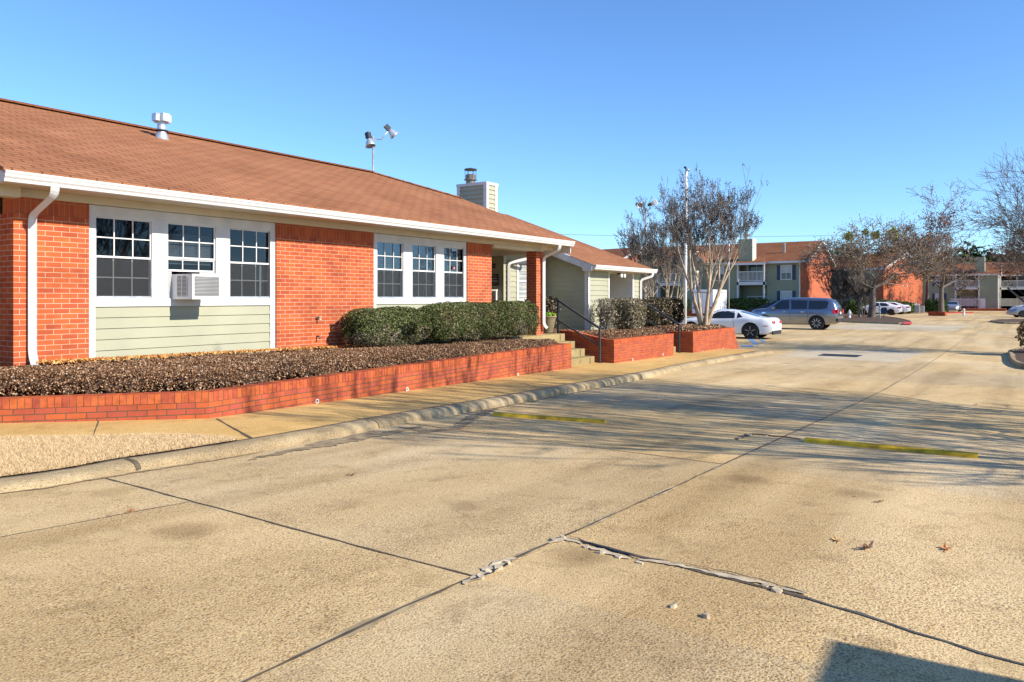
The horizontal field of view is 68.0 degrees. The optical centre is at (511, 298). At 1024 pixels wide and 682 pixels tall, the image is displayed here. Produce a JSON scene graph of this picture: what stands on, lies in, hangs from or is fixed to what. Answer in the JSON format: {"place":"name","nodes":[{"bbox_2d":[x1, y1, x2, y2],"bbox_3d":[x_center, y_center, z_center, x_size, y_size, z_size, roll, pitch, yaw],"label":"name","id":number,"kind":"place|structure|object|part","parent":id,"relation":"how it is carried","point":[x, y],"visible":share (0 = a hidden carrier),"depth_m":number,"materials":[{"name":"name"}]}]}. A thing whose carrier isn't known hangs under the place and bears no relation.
{"place":"outdoors","nodes":[
{"label":"outdoors","id":0,"kind":"place"},
{"bbox_2d":[0,344,547,394],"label":"soil","id":1,"kind":"structure","parent":0,"point":[143,382],"depth_m":9.02,"materials":[{"name":"brown soil"}]},
{"bbox_2d":[36,344,361,364],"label":"leaf litter","id":2,"kind":"object","parent":1,"relation":"on","point":[94,359],"visible":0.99,"depth_m":11.14,"materials":[{"name":"beige plant"}]},
{"bbox_2d":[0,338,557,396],"bbox_3d":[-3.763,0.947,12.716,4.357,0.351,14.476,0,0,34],"label":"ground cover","id":3,"kind":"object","parent":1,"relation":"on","point":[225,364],"visible":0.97,"depth_m":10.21,"materials":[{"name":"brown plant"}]},
{"bbox_2d":[492,300,540,338],"bbox_3d":[-0.031,0.516,18.111,1.066,0.950,1.583,0,0,34],"label":"boxwood bush","id":4,"kind":"object","parent":3,"relation":"on","point":[523,317],"visible":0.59,"depth_m":17.79,"materials":[{"name":"green plant"}]},
{"bbox_2d":[340,306,432,346],"bbox_3d":[-2.326,0.560,14.373,0.931,0.844,2.075,0,0,34],"label":"boxwood bush","id":5,"kind":"object","parent":1,"relation":"on","point":[361,327],"visible":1,"depth_m":13.90,"materials":[{"name":"green plant"}]},
{"bbox_2d":[410,301,510,342],"bbox_3d":[-1.062,0.519,16.205,1.071,0.947,2.788,0,0,34],"label":"boxwood bush","id":6,"kind":"object","parent":1,"relation":"on","point":[458,321],"visible":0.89,"depth_m":15.71,"materials":[{"name":"green plant"}]},
{"bbox_2d":[0,349,755,476],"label":"pavement","id":7,"kind":"structure","parent":0,"point":[260,423],"depth_m":9.71,"materials":[{"name":"beige concrete"}]},
{"bbox_2d":[0,431,238,476],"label":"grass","id":8,"kind":"structure","parent":7,"relation":"on","point":[84,449],"depth_m":6.69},
{"bbox_2d":[492,333,593,365],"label":"stairs","id":9,"kind":"structure","parent":7,"relation":"on","point":[578,357],"depth_m":19.68,"materials":[{"name":"beige concrete"}]},
{"bbox_2d":[543,312,556,332],"bbox_3d":[0.985,0.660,20.750,0.504,0.582,0.504,0,0,34],"label":"flower pot","id":10,"kind":"object","parent":9,"relation":"on","point":[550,319],"visible":0.66,"depth_m":20.59,"materials":[{"name":"plastic"}]},
{"bbox_2d":[557,299,600,362],"bbox_3d":[1.794,0.887,20.337,1.362,1.727,0.120,0,0,34],"label":"handrail","id":11,"kind":"object","parent":7,"relation":"on","point":[582,335],"visible":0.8,"depth_m":20.25,"materials":[{"name":"metal"}]},
{"bbox_2d":[642,301,681,352],"bbox_3d":[4.905,0.947,24.945,1.362,1.727,0.120,0,0,34],"label":"handrail","id":12,"kind":"object","parent":7,"relation":"on","point":[669,318],"visible":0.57,"depth_m":24.78,"materials":[{"name":"metal"}]},
{"bbox_2d":[0,310,1023,681],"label":"road","id":13,"kind":"structure","parent":0,"point":[480,546],"depth_m":4.41,"materials":[{"name":"concrete"}]},
{"bbox_2d":[0,350,772,492],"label":"kerb","id":14,"kind":"structure","parent":13,"relation":"on","point":[105,468],"depth_m":7.79,"materials":[{"name":"concrete"}]},
{"bbox_2d":[492,412,605,423],"bbox_3d":[0.468,1.555,9.878,1.522,0.058,0.130,0,0,21],"label":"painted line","id":15,"kind":"object","parent":13,"relation":"on","point":[560,418],"visible":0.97,"depth_m":9.83,"materials":[{"name":"yellow paint"}]},
{"bbox_2d":[572,247,641,263],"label":"apartment building","id":16,"kind":"structure","parent":13,"relation":"on","point":[617,251],"depth_m":95.60,"materials":[{"name":"brick"}]},
{"bbox_2d":[636,199,657,296],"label":"lamp post","id":17,"kind":"object","parent":13,"relation":"on","point":[654,202],"visible":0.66,"depth_m":45.94,"materials":[{"name":"metal"}]},
{"bbox_2d":[612,176,726,299],"bbox_3d":[7.105,-1.853,35.229,5.085,7.351,4.770,0,0,34],"label":"crape myrtle","id":18,"kind":"object","parent":13,"relation":"on","point":[633,243],"visible":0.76,"depth_m":35.01,"materials":[{"name":"brown plant"}]},
{"bbox_2d":[669,602,676,608],"bbox_3d":[0.732,1.395,3.434,0.032,0.029,0.049,0,0,34],"label":"pebble","id":19,"kind":"object","parent":13,"relation":"on","point":[672,605],"visible":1,"depth_m":3.42,"materials":[{"name":"stone"}]},
{"bbox_2d":[683,166,689,323],"bbox_3d":[7.255,-1.821,31.581,0.296,7.384,0.202,0,0,34],"label":"lamp post","id":20,"kind":"object","parent":13,"relation":"on","point":[687,170],"visible":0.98,"depth_m":31.55,"materials":[{"name":"metal"}]},
{"bbox_2d":[701,612,709,618],"bbox_3d":[0.849,1.391,3.325,0.048,0.034,0.040,0,0,34],"label":"pebble","id":21,"kind":"object","parent":13,"relation":"on","point":[705,615],"visible":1,"depth_m":3.31,"materials":[{"name":"stone"}]},
{"bbox_2d":[728,197,730,308],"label":"lamp post","id":22,"kind":"object","parent":13,"relation":"on","point":[729,275],"visible":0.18,"depth_m":49.98,"materials":[{"name":"metal"}]},
{"bbox_2d":[679,309,781,338],"bbox_3d":[10.377,1.204,36.744,4.865,1.377,2.112,0,0,34],"label":"sports coupe","id":23,"kind":"object","parent":13,"relation":"on","point":[748,325],"visible":0.6,"depth_m":35.45,"materials":[{"name":"white paint"}]},
{"bbox_3d":[9.963,0.778,36.135,1.380,0.369,0.287,0,0,34],"label":"side window","id":24,"kind":"part","parent":23,"relation":"part of","materials":[{"name":"black glass"}]},
{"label":"rear window","id":25,"kind":"part","parent":23,"relation":"part of","materials":[{"name":"blue glass"}]},
{"bbox_2d":[752,297,843,329],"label":"suv","id":26,"kind":"object","parent":13,"relation":"on","point":[818,313],"visible":0.8,"depth_m":45.53,"materials":[{"name":"grey paint"}]},
{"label":"side window","id":27,"kind":"part","parent":26,"relation":"part of","materials":[{"name":"black glass"}]},
{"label":"side window","id":28,"kind":"part","parent":26,"relation":"part of","materials":[{"name":"black glass"}]},
{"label":"side window","id":29,"kind":"part","parent":26,"relation":"part of","materials":[{"name":"black glass"}]},
{"bbox_2d":[818,354,861,356],"bbox_3d":[10.795,1.893,24.961,1.200,0.050,0.960,0,0,34],"label":"drain grate","id":30,"kind":"object","parent":13,"relation":"on","point":[843,355],"visible":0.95,"depth_m":24.80,"materials":[{"name":"metal"}]},
{"bbox_2d":[856,541,872,549],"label":"fallen leaf","id":31,"kind":"object","parent":13,"relation":"on","point":[868,546],"visible":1,"depth_m":4.40,"materials":[{"name":"brown plant"}]},
{"bbox_2d":[842,314,910,323],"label":"kerb","id":32,"kind":"structure","parent":13,"relation":"on","point":[875,322],"depth_m":56.69,"materials":[{"name":"concrete"}]},
{"bbox_2d":[863,302,902,314],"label":"sedan","id":33,"kind":"object","parent":13,"relation":"on","point":[893,309],"visible":0.75,"depth_m":84.31,"materials":[{"name":"white paint"}]},
{"bbox_2d":[804,437,977,458],"bbox_3d":[3.939,1.563,7.968,1.630,0.058,0.130,0,0,31],"label":"painted line","id":34,"kind":"object","parent":13,"relation":"on","point":[895,447],"visible":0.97,"depth_m":7.90,"materials":[{"name":"yellow paint"}]},
{"bbox_2d":[876,302,910,313],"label":"sedan","id":35,"kind":"object","parent":13,"relation":"on","point":[906,308],"visible":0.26,"depth_m":88.40,"materials":[{"name":"white paint"}]},
{"bbox_2d":[913,305,919,312],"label":"condenser unit","id":36,"kind":"object","parent":13,"relation":"on","point":[917,309],"visible":0.65,"depth_m":92.67,"materials":[{"name":"metal"}]},
{"bbox_2d":[919,305,924,312],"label":"condenser unit","id":37,"kind":"object","parent":13,"relation":"on","point":[922,308],"visible":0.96,"depth_m":92.59,"materials":[{"name":"metal"}]},
{"bbox_2d":[924,299,948,311],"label":"green hedge","id":38,"kind":"object","parent":13,"relation":"on","point":[931,305],"visible":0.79,"depth_m":96.53,"materials":[{"name":"green plant"}]},
{"bbox_2d":[928,312,946,315],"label":"brick wall","id":39,"kind":"structure","parent":13,"relation":"on","point":[937,313],"depth_m":80.83,"materials":[{"name":"red brick"}]},
{"bbox_2d":[940,542,951,551],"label":"fallen leaf","id":40,"kind":"object","parent":13,"relation":"on","point":[945,546],"visible":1,"depth_m":4.45,"materials":[{"name":"orange plant"}]},
{"bbox_2d":[947,301,960,311],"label":"sedan","id":41,"kind":"object","parent":13,"relation":"on","point":[954,305],"visible":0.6,"depth_m":105.43,"materials":[{"name":"silver metal"}]},
{"bbox_2d":[923,257,1005,310],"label":"apartment building","id":42,"kind":"structure","parent":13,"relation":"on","point":[985,296],"depth_m":116.35,"materials":[{"name":"white paint"}]},
{"bbox_2d":[935,276,942,285],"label":"window","id":43,"kind":"structure","parent":42,"relation":"in","point":[936,281],"depth_m":118.93,"materials":[{"name":"grey glass"}]},
{"bbox_2d":[960,297,975,307],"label":"sliding door","id":44,"kind":"structure","parent":42,"relation":"in","point":[964,303],"depth_m":117.74,"materials":[{"name":"white paint"}]},
{"bbox_2d":[960,276,975,285],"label":"sliding door","id":45,"kind":"structure","parent":42,"relation":"in","point":[973,277],"depth_m":117.60,"materials":[{"name":"white paint"}]},
{"bbox_2d":[952,142,1023,289],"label":"bare tree","id":46,"kind":"object","parent":13,"relation":"on","point":[1013,225],"visible":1,"depth_m":26.51,"materials":[{"name":"brown plant"}]},
{"bbox_2d":[990,318,1023,323],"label":"kerb","id":47,"kind":"structure","parent":13,"relation":"on","point":[992,320],"depth_m":56.78,"materials":[{"name":"concrete"}]},
{"bbox_2d":[1006,305,1023,317],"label":"sedan","id":48,"kind":"object","parent":13,"relation":"on","point":[1017,312],"visible":0.98,"depth_m":74.13,"materials":[{"name":"silver metal"}]},
{"bbox_2d":[1008,347,1023,368],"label":"kerb","id":49,"kind":"structure","parent":13,"relation":"on","point":[1013,360],"depth_m":21.97,"materials":[{"name":"concrete"}]},
{"bbox_2d":[0,0,1023,295],"label":"sky","id":50,"kind":"structure","parent":0,"point":[576,110],"materials":[{"name":"blue"}]},
{"bbox_2d":[565,234,857,236],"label":"overhead cable","id":51,"kind":"object","parent":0,"point":[668,236],"visible":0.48,"depth_m":116.09,"materials":[{"name":"black plastic"}]},
{"bbox_2d":[747,303,773,311],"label":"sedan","id":52,"kind":"object","parent":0,"point":[766,305],"visible":0.14,"depth_m":73.28,"materials":[{"name":"blue metal"}]},
{"bbox_2d":[843,314,909,322],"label":"soil","id":53,"kind":"structure","parent":0,"point":[872,319],"depth_m":63.25,"materials":[{"name":"brown soil"}]},
{"bbox_2d":[815,261,866,314],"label":"crape myrtle","id":54,"kind":"object","parent":53,"relation":"on","point":[840,293],"visible":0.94,"depth_m":72.53,"materials":[{"name":"brown plant"}]},
{"bbox_2d":[858,268,862,316],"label":"utility pole","id":55,"kind":"object","parent":53,"relation":"on","point":[859,311],"visible":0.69,"depth_m":71.89,"materials":[{"name":"grey"}]},
{"bbox_2d":[842,259,888,316],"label":"crape myrtle","id":56,"kind":"object","parent":53,"relation":"on","point":[865,292],"visible":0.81,"depth_m":71.58,"materials":[{"name":"brown plant"}]},
{"bbox_2d":[793,209,953,316],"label":"oak tree","id":57,"kind":"object","parent":53,"relation":"on","point":[853,255],"visible":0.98,"depth_m":69.82,"materials":[{"name":"brown plant"}]},
{"bbox_2d":[880,307,887,313],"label":"round sign","id":58,"kind":"object","parent":53,"relation":"on","point":[884,310],"visible":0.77,"depth_m":69.51,"materials":[{"name":"metal"}]},
{"bbox_2d":[832,252,922,304],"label":"apartment building","id":59,"kind":"structure","parent":0,"point":[912,292],"depth_m":100.44,"materials":[{"name":"brick"}]},
{"bbox_2d":[994,319,1023,321],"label":"soil","id":60,"kind":"structure","parent":0,"point":[1010,320],"depth_m":60.40,"materials":[{"name":"brown soil"}]},
{"bbox_2d":[999,262,1023,309],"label":"apartment building","id":61,"kind":"structure","parent":0,"point":[1010,297],"depth_m":117.95,"materials":[{"name":"white paint"}]},
{"bbox_2d":[1017,276,1023,285],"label":"sliding door","id":62,"kind":"structure","parent":61,"relation":"in","point":[1019,283],"depth_m":117.89,"materials":[{"name":"white paint"}]},
{"bbox_2d":[1012,348,1023,362],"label":"soil","id":63,"kind":"structure","parent":0,"point":[1019,355],"depth_m":24.16,"materials":[{"name":"brown soil"}]},
{"bbox_2d":[1014,320,1023,347],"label":"dry shrub","id":64,"kind":"object","parent":63,"relation":"on","point":[1020,328],"visible":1,"depth_m":25.23,"materials":[{"name":"brown plant"}]},
{"bbox_3d":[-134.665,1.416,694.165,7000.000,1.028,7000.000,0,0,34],"label":"ground","id":65,"kind":"structure","parent":0,"visible":0},
{"bbox_2d":[0,390,208,422],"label":"garden wall","id":66,"kind":"structure","parent":65,"relation":"on","point":[122,406],"depth_m":8.45,"materials":[{"name":"brick"}]},
{"bbox_2d":[0,98,657,396],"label":"brick office building","id":67,"kind":"structure","parent":65,"relation":"on","point":[108,227],"depth_m":12.77,"materials":[{"name":"brick"}]},
{"bbox_2d":[95,214,153,299],"bbox_3d":[-5.525,-0.568,10.790,0.076,1.175,0.856,0,0,34],"label":"window","id":68,"kind":"structure","parent":67,"relation":"in","point":[150,278],"depth_m":10.90,"materials":[{"name":"white paint"}]},
{"bbox_2d":[167,221,216,299],"bbox_3d":[-4.956,-0.568,11.685,0.135,1.175,0.857,0,0,34],"label":"window","id":69,"kind":"structure","parent":67,"relation":"in","point":[204,256],"depth_m":11.72,"materials":[{"name":"white paint"}]},
{"bbox_2d":[171,274,219,298],"bbox_3d":[-4.778,-0.173,11.438,0.561,0.374,0.477,0,0,34],"label":"air conditioner","id":70,"kind":"object","parent":67,"relation":"attached to","point":[195,286],"visible":1,"depth_m":11.26,"materials":[{"name":"metal"}]},
{"bbox_2d":[229,226,269,299],"bbox_3d":[-4.339,-0.568,12.547,0.076,1.175,0.847,0,0,34],"label":"window","id":71,"kind":"structure","parent":67,"relation":"in","point":[241,297],"depth_m":12.53,"materials":[{"name":"white paint"}]},
{"bbox_2d":[377,240,403,298],"bbox_3d":[-2.511,-0.568,15.329,0.160,1.175,0.806,0,0,34],"label":"window","id":72,"kind":"structure","parent":67,"relation":"in","point":[401,270],"depth_m":15.43,"materials":[{"name":"white paint"}]},
{"bbox_2d":[412,243,436,298],"bbox_3d":[-1.929,-0.568,16.192,0.160,1.175,0.808,0,0,34],"label":"window","id":73,"kind":"structure","parent":67,"relation":"in","point":[434,284],"depth_m":16.28,"materials":[{"name":"white paint"}]},
{"bbox_2d":[444,246,462,298],"bbox_3d":[-1.347,-0.568,17.054,0.160,1.175,0.803,0,0,34],"label":"window","id":74,"kind":"structure","parent":67,"relation":"in","point":[449,247],"depth_m":17.11,"materials":[{"name":"white paint"}]},
{"bbox_2d":[492,289,497,299],"bbox_3d":[-0.519,-0.108,21.547,0.222,0.324,0.110,0,0,34],"label":"brochure box","id":75,"kind":"object","parent":67,"relation":"attached to","point":[494,294],"visible":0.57,"depth_m":21.51,"materials":[{"name":"white plastic"}]},
{"bbox_2d":[492,274,498,285],"bbox_3d":[-0.596,-0.527,21.653,0.515,0.328,0.022,0,0,34],"label":"wall sign","id":76,"kind":"object","parent":67,"relation":"attached to","point":[495,279],"visible":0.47,"depth_m":21.56,"materials":[{"name":"black paint"}]},
{"bbox_2d":[516,261,525,300],"bbox_3d":[0.421,-0.510,22.386,0.022,1.220,1.020,0,0,34],"label":"window","id":77,"kind":"structure","parent":67,"relation":"in","point":[520,280],"depth_m":22.16,"materials":[{"name":"white paint"}]},
{"bbox_2d":[617,273,625,277],"bbox_3d":[3.438,-0.723,23.971,0.195,0.155,0.370,0,0,34],"label":"security light","id":78,"kind":"object","parent":67,"relation":"attached to","point":[621,275],"visible":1,"depth_m":23.95,"materials":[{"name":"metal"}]},
{"bbox_2d":[365,124,398,170],"bbox_3d":[-4.643,-2.166,27.003,1.211,8.072,0.392,0,0,-7],"label":"lamp post","id":79,"kind":"object","parent":65,"relation":"on","point":[370,143],"visible":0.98,"depth_m":26.96,"materials":[{"name":"metal"}]},
{"bbox_2d":[201,344,571,417],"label":"garden wall","id":80,"kind":"structure","parent":65,"relation":"on","point":[256,397],"depth_m":11.71,"materials":[{"name":"brick"}]},
{"bbox_2d":[559,330,613,362],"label":"garden wall","id":81,"kind":"structure","parent":65,"relation":"on","point":[591,348],"depth_m":20.32,"materials":[{"name":"brick"}]},
{"bbox_2d":[607,333,673,362],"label":"garden wall","id":82,"kind":"structure","parent":65,"relation":"on","point":[626,349],"depth_m":21.29,"materials":[{"name":"brick"}]},
{"bbox_2d":[664,331,694,352],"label":"garden wall","id":83,"kind":"structure","parent":65,"relation":"on","point":[683,341],"depth_m":24.72,"materials":[{"name":"brick"}]},
{"bbox_2d":[687,327,737,352],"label":"garden wall","id":84,"kind":"structure","parent":65,"relation":"on","point":[717,338],"depth_m":26.24,"materials":[{"name":"brick"}]},
{"bbox_2d":[834,241,1023,262],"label":"wood","id":85,"kind":"object","parent":65,"relation":"on","point":[974,249],"depth_m":134.08,"materials":[{"name":"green plant"}]},
{"bbox_2d":[877,177,983,300],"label":"maple tree","id":86,"kind":"object","parent":65,"relation":"on","point":[930,228],"visible":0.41,"depth_m":102.88,"materials":[{"name":"brown plant"}]},
{"bbox_2d":[891,230,988,311],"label":"oak tree","id":87,"kind":"object","parent":65,"relation":"on","point":[951,264],"visible":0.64,"depth_m":92.01,"materials":[{"name":"brown plant"}]},
{"bbox_2d":[979,228,1023,286],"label":"maple tree","id":88,"kind":"object","parent":65,"relation":"on","point":[1011,274],"visible":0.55,"depth_m":93.82,"materials":[{"name":"brown plant"}]},
{"label":"verge","id":89,"kind":"structure","parent":0,"visible":0},
{"bbox_2d":[680,298,689,310],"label":"green hedge","id":90,"kind":"object","parent":89,"relation":"on","point":[688,300],"visible":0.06,"depth_m":79.23,"materials":[{"name":"green plant"}]},
{"bbox_2d":[692,289,726,313],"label":"cargo trailer","id":91,"kind":"object","parent":89,"relation":"on","point":[721,303],"visible":0.34,"depth_m":70.88,"materials":[{"name":"white paint"}]},
{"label":"side door","id":92,"kind":"part","parent":91,"relation":"part of","materials":[{"name":"metal"}]},
{"bbox_2d":[637,233,834,315],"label":"apartment building","id":93,"kind":"structure","parent":89,"relation":"on","point":[765,270],"depth_m":78.61,"materials":[{"name":"brick"}]},
{"bbox_2d":[671,266,680,282],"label":"sliding door","id":94,"kind":"structure","parent":93,"relation":"in","point":[673,275],"depth_m":83.94,"materials":[{"name":"white paint"}]},
{"bbox_2d":[715,266,723,280],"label":"window","id":95,"kind":"structure","parent":93,"relation":"in","point":[721,268],"depth_m":79.75,"materials":[{"name":"grey glass"}]},
{"bbox_2d":[747,296,766,298],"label":"sliding door","id":96,"kind":"structure","parent":93,"relation":"in","point":[760,297],"depth_m":78.93,"materials":[{"name":"white paint"}]},
{"bbox_2d":[747,264,766,281],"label":"sliding door","id":97,"kind":"structure","parent":93,"relation":"in","point":[749,267],"depth_m":78.97,"materials":[{"name":"white paint"}]},
{"bbox_2d":[781,291,791,298],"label":"window","id":98,"kind":"structure","parent":93,"relation":"in","point":[784,294],"depth_m":75.98,"materials":[{"name":"white paint"}]},
{"bbox_2d":[781,265,791,279],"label":"window","id":99,"kind":"structure","parent":93,"relation":"in","point":[786,270],"depth_m":75.98,"materials":[{"name":"white paint"}]},
{"bbox_2d":[727,298,770,310],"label":"green hedge","id":100,"kind":"object","parent":89,"relation":"on","point":[745,304],"visible":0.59,"depth_m":75.30,"materials":[{"name":"green plant"}]},
{"bbox_2d":[844,300,863,313],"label":"green hedge","id":101,"kind":"object","parent":89,"relation":"on","point":[852,306],"visible":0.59,"depth_m":85.31,"materials":[{"name":"green plant"}]},
{"bbox_2d":[841,299,899,313],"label":"green hedge","id":102,"kind":"object","parent":89,"relation":"on","point":[883,300],"visible":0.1,"depth_m":91.13,"materials":[{"name":"green plant"}]},
{"bbox_2d":[890,301,914,313],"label":"green hedge","id":103,"kind":"object","parent":89,"relation":"on","point":[911,304],"visible":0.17,"depth_m":91.82,"materials":[{"name":"green plant"}]},
{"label":"soil","id":104,"kind":"structure","parent":0,"visible":0},
{"bbox_2d":[642,296,684,325],"bbox_3d":[5.029,0.503,27.646,1.711,1.159,3.467,0,0,34],"label":"holly hedge","id":105,"kind":"object","parent":104,"relation":"on","point":[672,308],"visible":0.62,"depth_m":26.95,"materials":[{"name":"green plant"}]},
{"bbox_2d":[640,323,726,330],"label":"ground cover","id":106,"kind":"object","parent":104,"relation":"on","point":[686,327],"visible":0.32,"depth_m":26.20,"materials":[{"name":"brown plant"}]},
{"bbox_2d":[650,163,767,327],"bbox_3d":[6.901,-1.887,27.410,4.198,5.928,3.833,0,0,34],"label":"crape myrtle","id":107,"kind":"object","parent":104,"relation":"on","point":[719,208],"visible":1,"depth_m":27.33,"materials":[{"name":"brown plant"}]},
{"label":"soil","id":108,"kind":"structure","parent":0,"visible":0},
{"bbox_2d":[553,328,665,338],"bbox_3d":[2.370,1.001,22.472,3.012,0.245,4.133,0,0,34],"label":"ground cover","id":109,"kind":"object","parent":108,"relation":"on","point":[620,332],"visible":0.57,"depth_m":21.49,"materials":[{"name":"brown plant"}]},
{"bbox_2d":[524,296,560,328],"bbox_3d":[0.881,0.456,22.045,0.976,1.060,0.974,0,0,34],"label":"broadleaf bush","id":110,"kind":"object","parent":109,"relation":"on","point":[551,302],"visible":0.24,"depth_m":21.84,"materials":[{"name":"green plant"}]},
{"bbox_2d":[590,298,621,329],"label":"twiggy bush","id":111,"kind":"object","parent":109,"relation":"on","point":[607,310],"visible":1,"depth_m":22.09,"materials":[{"name":"grey plant"}]},
{"bbox_2d":[610,297,647,328],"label":"grey bush","id":112,"kind":"object","parent":109,"relation":"on","point":[629,316],"visible":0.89,"depth_m":22.86,"materials":[{"name":"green plant"}]}
]}

